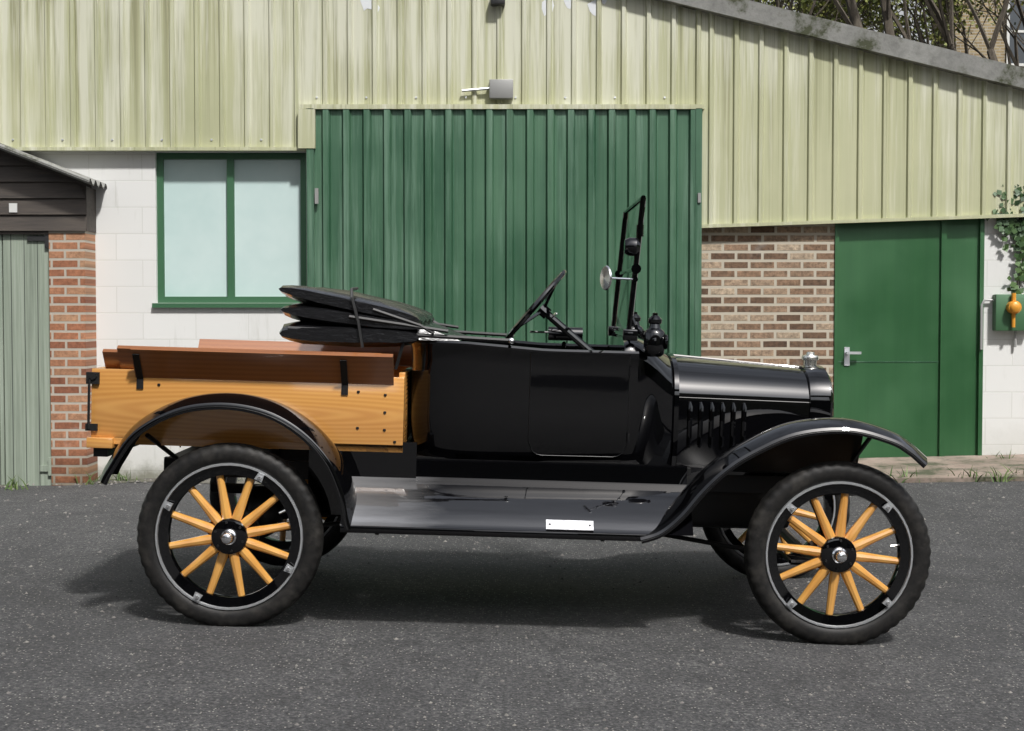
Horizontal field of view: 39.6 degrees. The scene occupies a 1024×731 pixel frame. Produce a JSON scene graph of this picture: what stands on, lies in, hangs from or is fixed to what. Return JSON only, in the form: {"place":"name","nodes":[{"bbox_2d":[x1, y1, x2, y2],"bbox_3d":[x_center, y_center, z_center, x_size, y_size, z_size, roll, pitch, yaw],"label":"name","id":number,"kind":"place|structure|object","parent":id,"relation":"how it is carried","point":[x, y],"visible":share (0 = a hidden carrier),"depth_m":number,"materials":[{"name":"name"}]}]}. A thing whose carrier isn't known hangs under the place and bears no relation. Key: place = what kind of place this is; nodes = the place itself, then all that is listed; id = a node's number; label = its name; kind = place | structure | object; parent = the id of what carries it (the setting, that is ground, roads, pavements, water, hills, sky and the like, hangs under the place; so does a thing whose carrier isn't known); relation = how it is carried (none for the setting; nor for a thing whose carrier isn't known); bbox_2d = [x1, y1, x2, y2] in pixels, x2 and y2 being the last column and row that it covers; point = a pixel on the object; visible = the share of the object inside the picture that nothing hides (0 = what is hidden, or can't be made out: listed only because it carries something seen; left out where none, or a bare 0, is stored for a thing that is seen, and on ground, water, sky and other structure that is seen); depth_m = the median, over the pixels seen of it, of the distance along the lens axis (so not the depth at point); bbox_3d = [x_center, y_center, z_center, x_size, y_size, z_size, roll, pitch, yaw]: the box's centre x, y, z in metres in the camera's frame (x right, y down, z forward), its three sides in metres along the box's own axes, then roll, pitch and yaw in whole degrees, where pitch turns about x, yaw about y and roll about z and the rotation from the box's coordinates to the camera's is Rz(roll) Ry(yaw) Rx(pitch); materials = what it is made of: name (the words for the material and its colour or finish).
{"place":"outdoors","nodes":[
{"label":"outdoors","id":0,"kind":"place"},
{"bbox_2d":[0,481,1023,730],"bbox_3d":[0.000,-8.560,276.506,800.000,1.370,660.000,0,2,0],"label":"asphalt ground","id":1,"kind":"structure","parent":0,"point":[518,599],"depth_m":5.86,"materials":[{"name":"grey asphalt"}]},
{"bbox_2d":[0,143,106,485],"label":"shed","id":2,"kind":"structure","parent":1,"relation":"on","point":[48,353],"depth_m":11.87,"materials":[{"name":"red brick"}]},
{"bbox_2d":[85,195,930,644],"bbox_3d":[-0.022,0.167,6.639,3.582,1.879,1.692,2,2,0],"label":"vintage pickup truck","id":3,"kind":"object","parent":1,"relation":"on","point":[343,413],"visible":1,"depth_m":6.06,"materials":[{"name":"metal"}]},
{"bbox_2d":[0,0,1023,479],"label":"barn","id":4,"kind":"structure","parent":1,"relation":"on","point":[822,188],"depth_m":12.02,"materials":[{"name":"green metal"}]},
{"bbox_2d":[980,293,1023,349],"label":"gas meter box","id":5,"kind":"object","parent":4,"relation":"attached to","point":[1008,313],"visible":1,"depth_m":12.05,"materials":[{"name":"green metal"}]},
{"bbox_2d":[986,184,1023,293],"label":"ivy creeper","id":6,"kind":"object","parent":4,"relation":"attached to","point":[1014,228],"visible":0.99,"depth_m":12.05,"materials":[{"name":"green plant"}]},
{"bbox_2d":[0,454,1023,486],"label":"concrete curb","id":7,"kind":"structure","parent":1,"relation":"on","point":[935,469],"depth_m":11.59,"materials":[{"name":"concrete"}]},
{"bbox_2d":[0,478,1023,730],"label":"pebbles","id":8,"kind":"object","parent":1,"relation":"on","point":[436,614],"visible":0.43,"depth_m":6.04,"materials":[{"name":"grey"}]},
{"bbox_2d":[751,0,829,15],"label":"tree","id":9,"kind":"object","parent":1,"relation":"on","point":[810,12],"visible":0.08,"depth_m":25.16,"materials":[{"name":"brown plant"}]},
{"bbox_2d":[754,0,868,22],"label":"tree","id":10,"kind":"object","parent":1,"relation":"on","point":[857,3],"visible":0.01,"depth_m":27.92,"materials":[{"name":"green plant"}]},
{"bbox_2d":[759,0,880,23],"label":"tree","id":11,"kind":"object","parent":1,"relation":"on","point":[825,13],"visible":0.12,"depth_m":28.35,"materials":[{"name":"green plant"}]},
{"bbox_2d":[771,0,897,27],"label":"tree","id":12,"kind":"object","parent":1,"relation":"on","point":[795,5],"visible":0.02,"depth_m":35.45,"materials":[{"name":"green plant"}]},
{"bbox_2d":[788,0,923,34],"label":"tree","id":13,"kind":"object","parent":1,"relation":"on","point":[861,16],"visible":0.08,"depth_m":28.38,"materials":[{"name":"green plant"}]},
{"bbox_2d":[833,0,894,35],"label":"tree","id":14,"kind":"object","parent":1,"relation":"on","point":[854,15],"visible":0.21,"depth_m":23.02,"materials":[{"name":"brown plant"}]},
{"bbox_2d":[759,0,984,48],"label":"tree","id":15,"kind":"object","parent":1,"relation":"on","point":[931,38],"visible":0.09,"depth_m":32.23,"materials":[{"name":"green plant"}]},
{"bbox_2d":[762,0,1014,53],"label":"tree","id":16,"kind":"object","parent":1,"relation":"on","point":[966,48],"visible":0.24,"depth_m":28.79,"materials":[{"name":"green plant"}]},
{"bbox_2d":[891,0,955,49],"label":"tree","id":17,"kind":"object","parent":1,"relation":"on","point":[935,9],"visible":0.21,"depth_m":25.19,"materials":[{"name":"brown plant"}]},
{"bbox_2d":[858,0,1001,48],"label":"tree","id":18,"kind":"object","parent":1,"relation":"on","point":[917,7],"visible":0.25,"depth_m":29.96,"materials":[{"name":"green plant"}]},
{"bbox_2d":[865,0,1023,65],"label":"tree","id":19,"kind":"object","parent":1,"relation":"on","point":[972,46],"visible":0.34,"depth_m":30.15,"materials":[{"name":"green plant"}]},
{"bbox_2d":[924,0,1009,60],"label":"tree","id":20,"kind":"object","parent":1,"relation":"on","point":[991,53],"visible":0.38,"depth_m":24.81,"materials":[{"name":"brown plant"}]},
{"bbox_2d":[931,0,1023,67],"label":"distant house","id":21,"kind":"structure","parent":1,"relation":"on","point":[999,49],"depth_m":36.35,"materials":[{"name":"yellow brick"}]},
{"bbox_2d":[976,0,1023,64],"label":"tree","id":22,"kind":"object","parent":1,"relation":"on","point":[1004,27],"visible":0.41,"depth_m":34.17,"materials":[{"name":"brown plant"}]},
{"bbox_2d":[1014,0,1023,26],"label":"tree","id":23,"kind":"object","parent":1,"relation":"on","point":[1018,4],"visible":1,"depth_m":27.53,"materials":[{"name":"brown plant"}]},
{"bbox_2d":[3,451,1023,490],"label":"weedy grass","id":24,"kind":"structure","parent":0,"point":[118,477],"depth_m":11.19,"materials":[{"name":"green plant"}]},
{"bbox_2d":[761,0,930,44],"label":"sky","id":25,"kind":"structure","parent":0,"point":[901,12],"materials":[{"name":"white"}]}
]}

